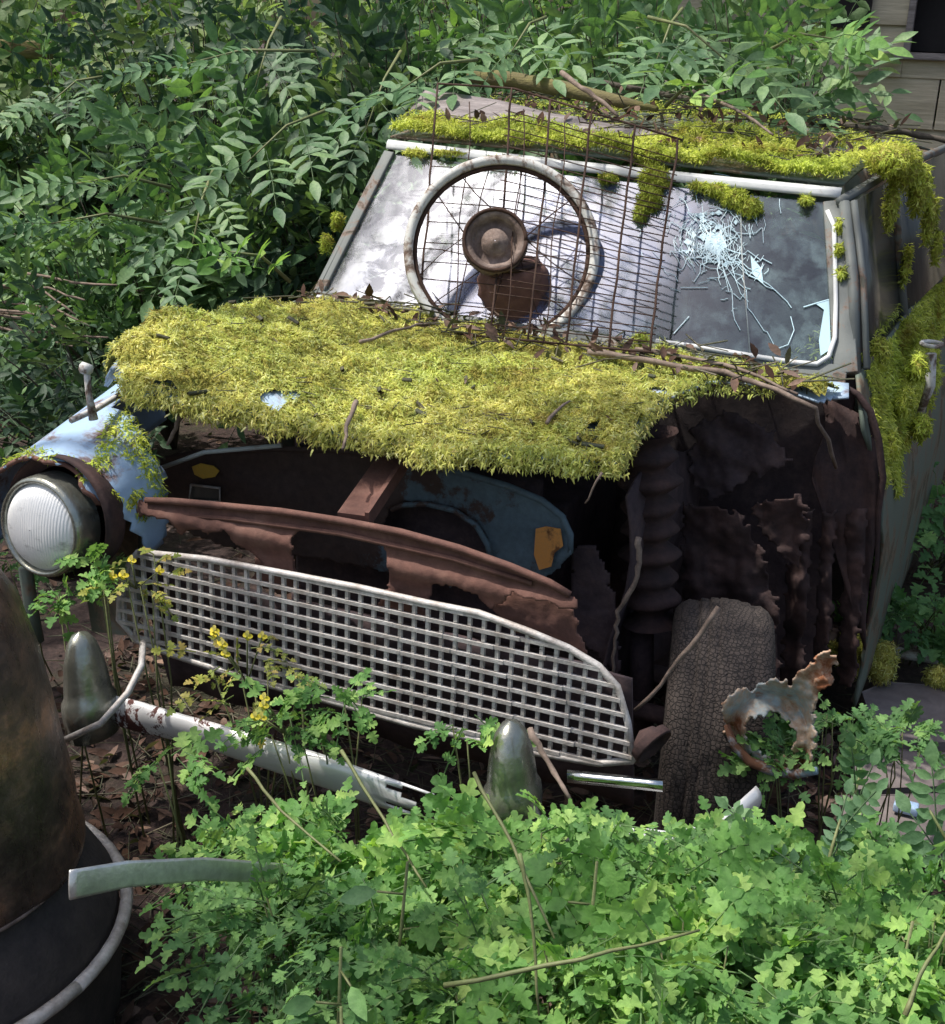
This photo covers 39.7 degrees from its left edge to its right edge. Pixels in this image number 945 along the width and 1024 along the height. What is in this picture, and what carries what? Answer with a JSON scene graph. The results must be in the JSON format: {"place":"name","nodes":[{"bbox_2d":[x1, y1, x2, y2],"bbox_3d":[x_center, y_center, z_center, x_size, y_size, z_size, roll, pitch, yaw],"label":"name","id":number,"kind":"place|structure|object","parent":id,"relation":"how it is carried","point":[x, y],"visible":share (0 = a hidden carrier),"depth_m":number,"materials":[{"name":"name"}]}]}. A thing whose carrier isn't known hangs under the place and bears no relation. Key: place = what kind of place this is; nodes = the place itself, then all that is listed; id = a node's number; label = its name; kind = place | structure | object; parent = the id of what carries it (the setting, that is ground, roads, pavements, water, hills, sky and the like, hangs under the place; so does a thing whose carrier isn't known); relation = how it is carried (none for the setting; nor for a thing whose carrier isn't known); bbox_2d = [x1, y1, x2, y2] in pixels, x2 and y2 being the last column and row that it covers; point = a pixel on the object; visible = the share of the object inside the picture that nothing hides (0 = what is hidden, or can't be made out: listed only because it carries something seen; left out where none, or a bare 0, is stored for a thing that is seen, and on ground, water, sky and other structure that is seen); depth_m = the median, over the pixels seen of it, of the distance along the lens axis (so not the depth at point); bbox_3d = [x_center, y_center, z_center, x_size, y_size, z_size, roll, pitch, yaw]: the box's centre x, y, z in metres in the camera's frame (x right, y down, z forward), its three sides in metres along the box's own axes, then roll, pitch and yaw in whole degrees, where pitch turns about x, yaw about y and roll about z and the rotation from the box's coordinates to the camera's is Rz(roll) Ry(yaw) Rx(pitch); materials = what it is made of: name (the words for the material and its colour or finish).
{"place":"outdoors","nodes":[
{"label":"outdoors","id":0,"kind":"place"},
{"bbox_2d":[1,0,588,48],"label":"sky","id":1,"kind":"structure","parent":0,"point":[313,13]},
{"bbox_2d":[0,41,944,1023],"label":"ground","id":2,"kind":"structure","parent":0,"point":[188,439],"depth_m":3.00,"materials":[{"name":"soil"}]},
{"bbox_2d":[0,551,54,680],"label":"celandine plant","id":3,"kind":"object","parent":2,"relation":"on","point":[17,565],"visible":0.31,"depth_m":3.10,"materials":[{"name":"green plant"}]},
{"bbox_2d":[0,0,87,363],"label":"background bush","id":4,"kind":"object","parent":2,"relation":"on","point":[7,84],"visible":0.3,"depth_m":5.63,"materials":[{"name":"green plant"}]},
{"bbox_2d":[0,8,130,344],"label":"hedge bush","id":5,"kind":"object","parent":2,"relation":"on","point":[33,138],"visible":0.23,"depth_m":5.66,"materials":[{"name":"green plant"}]},
{"bbox_2d":[0,569,132,1023],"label":"rusty churn","id":6,"kind":"object","parent":2,"relation":"on","point":[60,957],"visible":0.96,"depth_m":1.99,"materials":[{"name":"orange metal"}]},
{"bbox_2d":[27,573,111,837],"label":"celandine plant","id":7,"kind":"object","parent":2,"relation":"on","point":[63,605],"visible":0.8,"depth_m":2.43,"materials":[{"name":"green plant"}]},
{"bbox_2d":[0,0,145,319],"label":"background bush","id":8,"kind":"object","parent":2,"relation":"on","point":[17,6],"visible":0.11,"depth_m":6.72,"materials":[{"name":"green plant"}]},
{"bbox_2d":[0,213,164,448],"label":"hedge bush","id":9,"kind":"object","parent":2,"relation":"on","point":[121,303],"visible":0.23,"depth_m":4.43,"materials":[{"name":"green plant"}]},
{"bbox_2d":[0,260,171,543],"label":"hedge bush","id":10,"kind":"object","parent":2,"relation":"on","point":[49,409],"visible":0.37,"depth_m":3.80,"materials":[{"name":"green plant"}]},
{"bbox_2d":[53,542,150,851],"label":"celandine plant","id":11,"kind":"object","parent":2,"relation":"on","point":[96,549],"visible":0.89,"depth_m":2.41,"materials":[{"name":"green plant"}]},
{"bbox_2d":[9,0,216,254],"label":"background bush","id":12,"kind":"object","parent":2,"relation":"on","point":[70,16],"visible":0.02,"depth_m":8.02,"materials":[{"name":"green plant"}]},
{"bbox_2d":[0,116,232,449],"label":"elder shrub","id":13,"kind":"object","parent":2,"relation":"on","point":[58,160],"visible":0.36,"depth_m":4.62,"materials":[{"name":"green plant"}]},
{"bbox_2d":[0,75,102,147],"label":"leafy branch","id":14,"kind":"object","parent":13,"relation":"attached to","point":[14,118],"visible":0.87,"depth_m":4.61,"materials":[{"name":"green plant"}]},
{"bbox_2d":[78,546,191,845],"bbox_3d":[-0.621,0.412,2.491,0.200,0.726,0.192,1,20,-4],"label":"celandine plant","id":15,"kind":"object","parent":2,"relation":"on","point":[124,575],"visible":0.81,"depth_m":2.41,"materials":[{"name":"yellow plant"}]},
{"bbox_2d":[0,0,309,304],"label":"hedge bush","id":16,"kind":"object","parent":2,"relation":"on","point":[142,45],"visible":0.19,"depth_m":5.47,"materials":[{"name":"green plant"}]},
{"bbox_2d":[121,726,225,970],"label":"celandine plant","id":17,"kind":"object","parent":2,"relation":"on","point":[185,744],"visible":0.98,"depth_m":2.11,"materials":[{"name":"green plant"}]},
{"bbox_2d":[57,0,391,264],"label":"background bush","id":18,"kind":"object","parent":2,"relation":"on","point":[129,17],"visible":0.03,"depth_m":7.96,"materials":[{"name":"green plant"}]},
{"bbox_2d":[151,625,326,888],"bbox_3d":[-0.421,0.483,2.372,0.266,0.640,0.244,-6,21,-21],"label":"celandine plant","id":19,"kind":"object","parent":2,"relation":"on","point":[221,643],"visible":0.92,"depth_m":2.27,"materials":[{"name":"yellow plant"}]},
{"bbox_2d":[139,802,347,1023],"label":"celandine plant","id":20,"kind":"object","parent":2,"relation":"on","point":[208,833],"visible":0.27,"depth_m":2.01,"materials":[{"name":"green plant"}]},
{"bbox_2d":[34,13,461,448],"bbox_3d":[-0.760,-0.913,4.717,1.494,1.637,1.146,-1,20,-9],"label":"ash sapling","id":21,"kind":"object","parent":2,"relation":"on","point":[114,133],"visible":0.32,"depth_m":4.47,"materials":[{"name":"green plant"}]},
{"bbox_2d":[180,16,318,165],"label":"leafy branch","id":22,"kind":"object","parent":21,"relation":"attached to","point":[230,81],"visible":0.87,"depth_m":4.31,"materials":[{"name":"plant"}]},
{"bbox_2d":[135,825,397,1023],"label":"celandine plant","id":23,"kind":"object","parent":2,"relation":"on","point":[216,909],"visible":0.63,"depth_m":1.75,"materials":[{"name":"green plant"}]},
{"bbox_2d":[158,68,407,417],"bbox_3d":[-0.588,-0.783,4.611,0.998,1.477,0.816,-2,20,-11],"label":"hedge bush","id":24,"kind":"object","parent":2,"relation":"on","point":[256,280],"visible":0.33,"depth_m":4.37,"materials":[{"name":"green plant"}]},
{"bbox_2d":[295,50,422,208],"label":"leafy branch","id":25,"kind":"object","parent":24,"relation":"attached to","point":[343,136],"visible":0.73,"depth_m":4.07,"materials":[{"name":"green plant"}]},
{"bbox_2d":[214,672,357,826],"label":"celandine plant","id":26,"kind":"object","parent":2,"relation":"on","point":[255,736],"visible":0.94,"depth_m":2.14,"materials":[{"name":"green plant"}]},
{"bbox_2d":[194,776,447,996],"bbox_3d":[-0.204,0.700,2.003,0.407,0.589,0.315,10,21,21],"label":"celandine plant","id":27,"kind":"object","parent":2,"relation":"on","point":[284,842],"visible":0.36,"depth_m":1.93,"materials":[{"name":"green plant"}]},
{"bbox_2d":[112,0,529,252],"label":"background bush","id":28,"kind":"object","parent":2,"relation":"on","point":[224,36],"visible":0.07,"depth_m":7.37,"materials":[{"name":"green plant"}]},
{"bbox_2d":[269,667,395,843],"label":"celandine plant","id":29,"kind":"object","parent":2,"relation":"on","point":[297,697],"visible":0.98,"depth_m":2.16,"materials":[{"name":"green plant"}]},
{"bbox_2d":[282,946,384,1023],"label":"broad leaved weed","id":30,"kind":"object","parent":2,"relation":"on","point":[297,1005],"visible":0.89,"depth_m":1.53,"materials":[{"name":"green plant"}]},
{"bbox_2d":[203,867,471,1023],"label":"celandine plant","id":31,"kind":"object","parent":2,"relation":"on","point":[361,927],"visible":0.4,"depth_m":1.71,"materials":[{"name":"green plant"}]},
{"bbox_2d":[246,767,341,862],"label":"grass stalk","id":32,"kind":"object","parent":31,"relation":"on","point":[262,788],"depth_m":1.83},
{"bbox_2d":[204,0,546,269],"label":"elder shrub","id":33,"kind":"object","parent":2,"relation":"on","point":[371,41],"visible":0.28,"depth_m":4.69,"materials":[{"name":"green plant"}]},
{"bbox_2d":[339,861,446,949],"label":"broad leaved weed","id":34,"kind":"object","parent":2,"relation":"on","point":[356,895],"visible":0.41,"depth_m":1.66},
{"bbox_2d":[261,807,539,999],"bbox_3d":[-0.099,0.702,1.970,0.475,0.553,0.379,10,21,21],"label":"celandine plant","id":35,"kind":"object","parent":2,"relation":"on","point":[368,861],"visible":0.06,"depth_m":1.89,"materials":[{"name":"green plant"}]},
{"bbox_2d":[68,857,509,899],"bbox_3d":[-0.144,0.482,1.839,0.810,0.249,0.236,-5,21,-18],"label":"chrome strip","id":36,"kind":"object","parent":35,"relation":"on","point":[92,880],"visible":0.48,"depth_m":1.69,"materials":[{"name":"silver metal"}]},
{"bbox_2d":[282,847,605,1023],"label":"celandine plant","id":37,"kind":"object","parent":2,"relation":"on","point":[401,970],"visible":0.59,"depth_m":1.59,"materials":[{"name":"green plant"}]},
{"bbox_2d":[339,749,426,887],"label":"grass stalk","id":38,"kind":"object","parent":37,"relation":"on","point":[350,765],"depth_m":1.80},
{"bbox_2d":[336,774,607,1001],"bbox_3d":[0.047,0.692,1.879,0.379,0.681,0.488,-16,27,-41],"label":"celandine plant","id":39,"kind":"object","parent":2,"relation":"on","point":[459,816],"visible":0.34,"depth_m":1.81,"materials":[{"name":"green plant"}]},
{"bbox_2d":[0,69,944,848],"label":"derelict car","id":40,"kind":"object","parent":2,"relation":"on","point":[436,539],"visible":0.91,"depth_m":2.68,"materials":[{"name":"blue paint"}]},
{"bbox_2d":[64,639,145,742],"bbox_3d":[-0.632,0.332,2.287,0.181,0.163,0.096,-13,25,-36],"label":"loose hoop","id":41,"kind":"object","parent":40,"relation":"hanging from","point":[114,707],"visible":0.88,"depth_m":2.26,"materials":[{"name":"metal"}]},
{"bbox_2d":[332,58,478,130],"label":"leafy branch","id":42,"kind":"object","parent":40,"relation":"on","point":[400,94],"visible":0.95,"depth_m":3.58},
{"bbox_2d":[403,155,599,334],"bbox_3d":[0.067,-0.603,3.037,0.454,0.422,0.219,3,20,1],"label":"spoked wheel","id":43,"kind":"object","parent":40,"relation":"on","point":[486,238],"visible":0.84,"depth_m":3.02,"materials":[{"name":"white paint"}]},
{"bbox_2d":[477,255,549,325],"bbox_3d":[0.097,-0.512,3.087,0.168,0.176,0.170,10,21,21],"label":"rusty drum","id":44,"kind":"object","parent":40,"relation":"on","point":[485,295],"visible":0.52,"depth_m":3.03,"materials":[{"name":"metal"}]},
{"bbox_2d":[439,15,591,96],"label":"leafy branch","id":45,"kind":"object","parent":40,"relation":"on","point":[558,85],"visible":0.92,"depth_m":3.81,"materials":[{"name":"green plant"}]},
{"bbox_2d":[406,88,689,147],"bbox_3d":[0.180,-1.005,3.390,0.827,0.137,0.146,14,23,30],"label":"weathered plank","id":46,"kind":"object","parent":40,"relation":"on","point":[461,107],"visible":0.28,"depth_m":3.49,"materials":[{"name":"grey wood"}]},
{"bbox_2d":[419,83,682,353],"bbox_3d":[0.142,-0.699,3.044,0.766,0.528,0.557,10,21,21],"label":"wire panel","id":47,"kind":"object","parent":40,"relation":"on","point":[571,295],"visible":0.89,"depth_m":2.97,"materials":[{"name":"metal"}]},
{"bbox_2d":[466,69,658,111],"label":"mossy branch","id":48,"kind":"object","parent":40,"relation":"on","point":[527,82],"visible":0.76,"depth_m":3.74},
{"bbox_2d":[611,537,641,672],"bbox_3d":[0.286,0.179,2.445,0.045,0.291,0.019,10,21,21],"label":"dead root","id":49,"kind":"object","parent":40,"relation":"hanging from","point":[638,547],"visible":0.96,"depth_m":2.43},
{"bbox_2d":[579,7,731,119],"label":"leafy branch","id":50,"kind":"object","parent":40,"relation":"on","point":[631,62],"visible":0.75,"depth_m":3.86,"materials":[{"name":"green plant"}]},
{"bbox_2d":[634,605,720,710],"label":"twig","id":51,"kind":"object","parent":40,"relation":"on","point":[698,636],"visible":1,"depth_m":2.25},
{"bbox_2d":[587,349,837,468],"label":"twig","id":52,"kind":"object","parent":40,"relation":"on","point":[640,359],"visible":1,"depth_m":2.68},
{"bbox_2d":[664,61,767,108],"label":"leafy branch","id":53,"kind":"object","parent":40,"relation":"on","point":[696,100],"visible":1,"depth_m":3.37,"materials":[{"name":"green plant"}]},
{"bbox_2d":[635,347,798,395],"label":"twig","id":54,"kind":"object","parent":40,"relation":"on","point":[727,365],"visible":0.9,"depth_m":2.71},
{"bbox_2d":[630,15,820,134],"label":"leafy branch","id":55,"kind":"object","parent":40,"relation":"on","point":[777,81],"visible":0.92,"depth_m":3.48,"materials":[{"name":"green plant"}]},
{"bbox_2d":[721,649,838,779],"bbox_3d":[0.525,0.333,2.252,0.180,0.276,0.086,10,21,21],"label":"torn bracket","id":56,"kind":"object","parent":40,"relation":"attached to","point":[794,704],"visible":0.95,"depth_m":2.25,"materials":[{"name":"metal"}]},
{"bbox_2d":[717,66,848,148],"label":"leafy branch","id":57,"kind":"object","parent":40,"relation":"on","point":[801,110],"visible":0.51,"depth_m":3.50,"materials":[{"name":"green plant"}]},
{"bbox_2d":[807,116,944,142],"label":"fallen branch","id":58,"kind":"object","parent":40,"relation":"on","point":[916,134],"visible":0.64,"depth_m":3.49,"materials":[{"name":"wood"}]},
{"bbox_2d":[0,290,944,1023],"bbox_3d":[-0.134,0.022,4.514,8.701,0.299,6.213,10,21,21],"label":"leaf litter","id":59,"kind":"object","parent":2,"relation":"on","point":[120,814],"visible":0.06,"depth_m":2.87,"materials":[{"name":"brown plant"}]},
{"bbox_2d":[839,793,944,857],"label":"weathered board","id":60,"kind":"object","parent":59,"relation":"on","point":[893,814],"visible":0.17,"depth_m":2.75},
{"bbox_2d":[852,749,944,793],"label":"weathered board","id":61,"kind":"object","parent":59,"relation":"on","point":[908,757],"visible":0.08,"depth_m":2.91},
{"bbox_2d":[858,681,944,751],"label":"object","id":62,"kind":"object","parent":59,"relation":"on","point":[883,698],"visible":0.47,"depth_m":3.25,"materials":[{"name":"metal"}]},
{"bbox_2d":[834,633,900,686],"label":"moss tuft","id":63,"kind":"object","parent":62,"relation":"on","point":[882,669],"visible":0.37,"depth_m":3.29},
{"bbox_2d":[920,662,944,690],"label":"moss tuft","id":64,"kind":"object","parent":62,"relation":"on","point":[934,676],"visible":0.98,"depth_m":3.31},
{"bbox_2d":[414,715,535,792],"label":"celandine plant","id":65,"kind":"object","parent":2,"relation":"on","point":[489,728],"visible":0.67,"depth_m":2.05,"materials":[{"name":"green plant"}]},
{"bbox_2d":[332,0,629,246],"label":"hedge bush","id":66,"kind":"object","parent":2,"relation":"on","point":[439,28],"visible":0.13,"depth_m":5.53,"materials":[{"name":"green plant"}]},
{"bbox_2d":[544,861,597,1006],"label":"broad leaved weed","id":67,"kind":"object","parent":2,"relation":"on","point":[555,904],"visible":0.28,"depth_m":1.59,"materials":[{"name":"green plant"}]},
{"bbox_2d":[446,801,706,918],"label":"celandine plant","id":68,"kind":"object","parent":2,"relation":"on","point":[557,878],"visible":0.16,"depth_m":1.80,"materials":[{"name":"green plant"}]},
{"bbox_2d":[527,727,570,798],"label":"twig","id":69,"kind":"object","parent":68,"relation":"on","point":[534,739],"visible":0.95,"depth_m":1.95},
{"bbox_2d":[399,829,759,1023],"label":"celandine plant","id":70,"kind":"object","parent":2,"relation":"on","point":[496,955],"visible":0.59,"depth_m":1.56,"materials":[{"name":"green plant"}]},
{"bbox_2d":[472,771,554,938],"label":"grass stalk","id":71,"kind":"object","parent":70,"relation":"on","point":[483,792],"depth_m":1.63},
{"bbox_2d":[517,853,539,1015],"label":"grass stalk","id":72,"kind":"object","parent":70,"relation":"on","point":[521,862],"depth_m":1.46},
{"bbox_2d":[435,0,744,223],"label":"elder shrub","id":73,"kind":"object","parent":2,"relation":"on","point":[597,24],"visible":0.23,"depth_m":4.74,"materials":[{"name":"green plant"}]},
{"bbox_2d":[545,805,794,989],"bbox_3d":[0.263,0.734,1.823,0.412,0.652,0.375,10,21,21],"label":"celandine plant","id":74,"kind":"object","parent":2,"relation":"on","point":[616,852],"visible":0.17,"depth_m":1.79,"materials":[{"name":"green plant"}]},
{"bbox_2d":[611,795,854,996],"bbox_3d":[0.324,0.726,1.822,0.407,0.642,0.380,10,21,21],"label":"celandine plant","id":75,"kind":"object","parent":2,"relation":"on","point":[645,856],"visible":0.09,"depth_m":1.77,"materials":[{"name":"green plant"}]},
{"bbox_2d":[536,820,931,1023],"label":"celandine plant","id":76,"kind":"object","parent":2,"relation":"on","point":[737,903],"visible":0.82,"depth_m":1.53,"materials":[{"name":"green plant"}]},
{"bbox_2d":[443,929,699,987],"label":"grass stalk","id":77,"kind":"object","parent":76,"relation":"on","point":[511,972],"depth_m":1.37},
{"bbox_2d":[902,931,944,1016],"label":"grass stalk","id":78,"kind":"object","parent":76,"relation":"on","point":[908,1006],"depth_m":1.35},
{"bbox_2d":[614,0,922,271],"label":"elder shrub","id":79,"kind":"object","parent":2,"relation":"on","point":[774,19],"visible":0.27,"depth_m":4.52,"materials":[{"name":"green plant"}]},
{"bbox_2d":[761,10,913,65],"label":"leafy branch","id":80,"kind":"object","parent":79,"relation":"attached to","point":[845,39],"visible":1,"depth_m":3.47,"materials":[{"name":"green plant"}]},
{"bbox_2d":[717,711,831,819],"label":"celandine plant","id":81,"kind":"object","parent":2,"relation":"on","point":[739,767],"visible":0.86,"depth_m":2.27,"materials":[{"name":"green plant"}]},
{"bbox_2d":[619,0,941,136],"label":"background bush","id":82,"kind":"object","parent":2,"relation":"on","point":[880,87],"visible":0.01,"depth_m":5.76,"materials":[{"name":"green plant"}]},
{"bbox_2d":[635,0,944,147],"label":"shed","id":83,"kind":"structure","parent":2,"relation":"on","point":[921,74],"depth_m":5.79,"materials":[{"name":"grey wood"}]},
{"bbox_2d":[894,0,944,60],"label":"window","id":84,"kind":"structure","parent":83,"relation":"in","point":[926,17],"depth_m":5.73,"materials":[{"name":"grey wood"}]},
{"bbox_2d":[656,801,944,958],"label":"celandine plant","id":85,"kind":"object","parent":2,"relation":"on","point":[796,838],"visible":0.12,"depth_m":1.90,"materials":[{"name":"green plant"}]},
{"bbox_2d":[714,796,776,845],"bbox_3d":[0.430,0.495,2.044,0.182,0.112,0.090,23,28,45],"label":"vetch spray","id":86,"kind":"object","parent":85,"relation":"on","point":[737,808],"visible":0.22,"depth_m":2.02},
{"bbox_2d":[713,836,944,1023],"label":"celandine plant","id":87,"kind":"object","parent":2,"relation":"on","point":[873,867],"visible":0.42,"depth_m":1.60,"materials":[{"name":"green plant"}]},
{"bbox_2d":[771,778,887,873],"bbox_3d":[0.484,0.448,1.798,0.170,0.168,0.066,-5,21,-21],"label":"vetch spray","id":88,"kind":"object","parent":87,"relation":"on","point":[848,827],"visible":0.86,"depth_m":1.79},
{"bbox_2d":[770,692,913,844],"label":"celandine plant","id":89,"kind":"object","parent":2,"relation":"on","point":[869,741],"visible":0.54,"depth_m":2.40,"materials":[{"name":"green plant"}]},
{"bbox_2d":[772,854,944,1023],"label":"celandine plant","id":90,"kind":"object","parent":2,"relation":"on","point":[883,944],"visible":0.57,"depth_m":1.54,"materials":[{"name":"green plant"}]},
{"bbox_2d":[806,810,944,946],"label":"celandine plant","id":91,"kind":"object","parent":2,"relation":"on","point":[933,873],"visible":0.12,"depth_m":1.84,"materials":[{"name":"green plant"}]},
{"bbox_2d":[837,730,881,830],"bbox_3d":[0.593,0.432,2.016,0.078,0.229,0.054,10,21,21],"label":"vetch spray","id":92,"kind":"object","parent":91,"relation":"on","point":[859,775],"visible":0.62,"depth_m":2.00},
{"bbox_2d":[895,739,944,864],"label":"vetch spray","id":93,"kind":"object","parent":91,"relation":"on","point":[912,837],"visible":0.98,"depth_m":1.81,"materials":[{"name":"plant"}]},
{"bbox_2d":[831,565,944,667],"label":"celandine plant","id":94,"kind":"object","parent":2,"relation":"on","point":[902,608],"visible":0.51,"depth_m":3.38,"materials":[{"name":"green plant"}]},
{"bbox_2d":[854,698,944,846],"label":"celandine plant","id":95,"kind":"object","parent":2,"relation":"on","point":[907,716],"visible":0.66,"depth_m":2.52,"materials":[{"name":"green plant"}]},
{"bbox_2d":[872,461,944,594],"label":"celandine plant","id":96,"kind":"object","parent":2,"relation":"on","point":[927,538],"visible":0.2,"depth_m":3.95,"materials":[{"name":"green plant"}]},
{"bbox_3d":[-1.414,-2.061,3.453,3.773,4.616,5.253,10,21,21],"label":"ash tree","id":97,"kind":"object","parent":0,"visible":0},
{"bbox_2d":[0,212,161,242],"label":"leafy branch","id":98,"kind":"object","parent":97,"relation":"attached to","point":[21,229],"visible":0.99,"depth_m":3.89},
{"bbox_2d":[0,166,170,206],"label":"leafy branch","id":99,"kind":"object","parent":97,"relation":"attached to","point":[54,188],"visible":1,"depth_m":3.89,"materials":[{"name":"green plant"}]},
{"bbox_2d":[120,170,247,310],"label":"leafy branch","id":100,"kind":"object","parent":97,"relation":"attached to","point":[179,228],"visible":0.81,"depth_m":3.90,"materials":[{"name":"green plant"}]},
{"bbox_2d":[87,46,315,90],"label":"leafy branch","id":101,"kind":"object","parent":97,"relation":"attached to","point":[201,64],"visible":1,"depth_m":4.17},
{"bbox_2d":[171,232,290,282],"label":"leafy branch","id":102,"kind":"object","parent":97,"relation":"attached to","point":[203,268],"visible":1,"depth_m":3.38,"materials":[{"name":"green plant"}]},
{"bbox_2d":[166,109,339,228],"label":"leafy branch","id":103,"kind":"object","parent":97,"relation":"attached to","point":[213,178],"visible":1,"depth_m":3.82,"materials":[{"name":"plant"}]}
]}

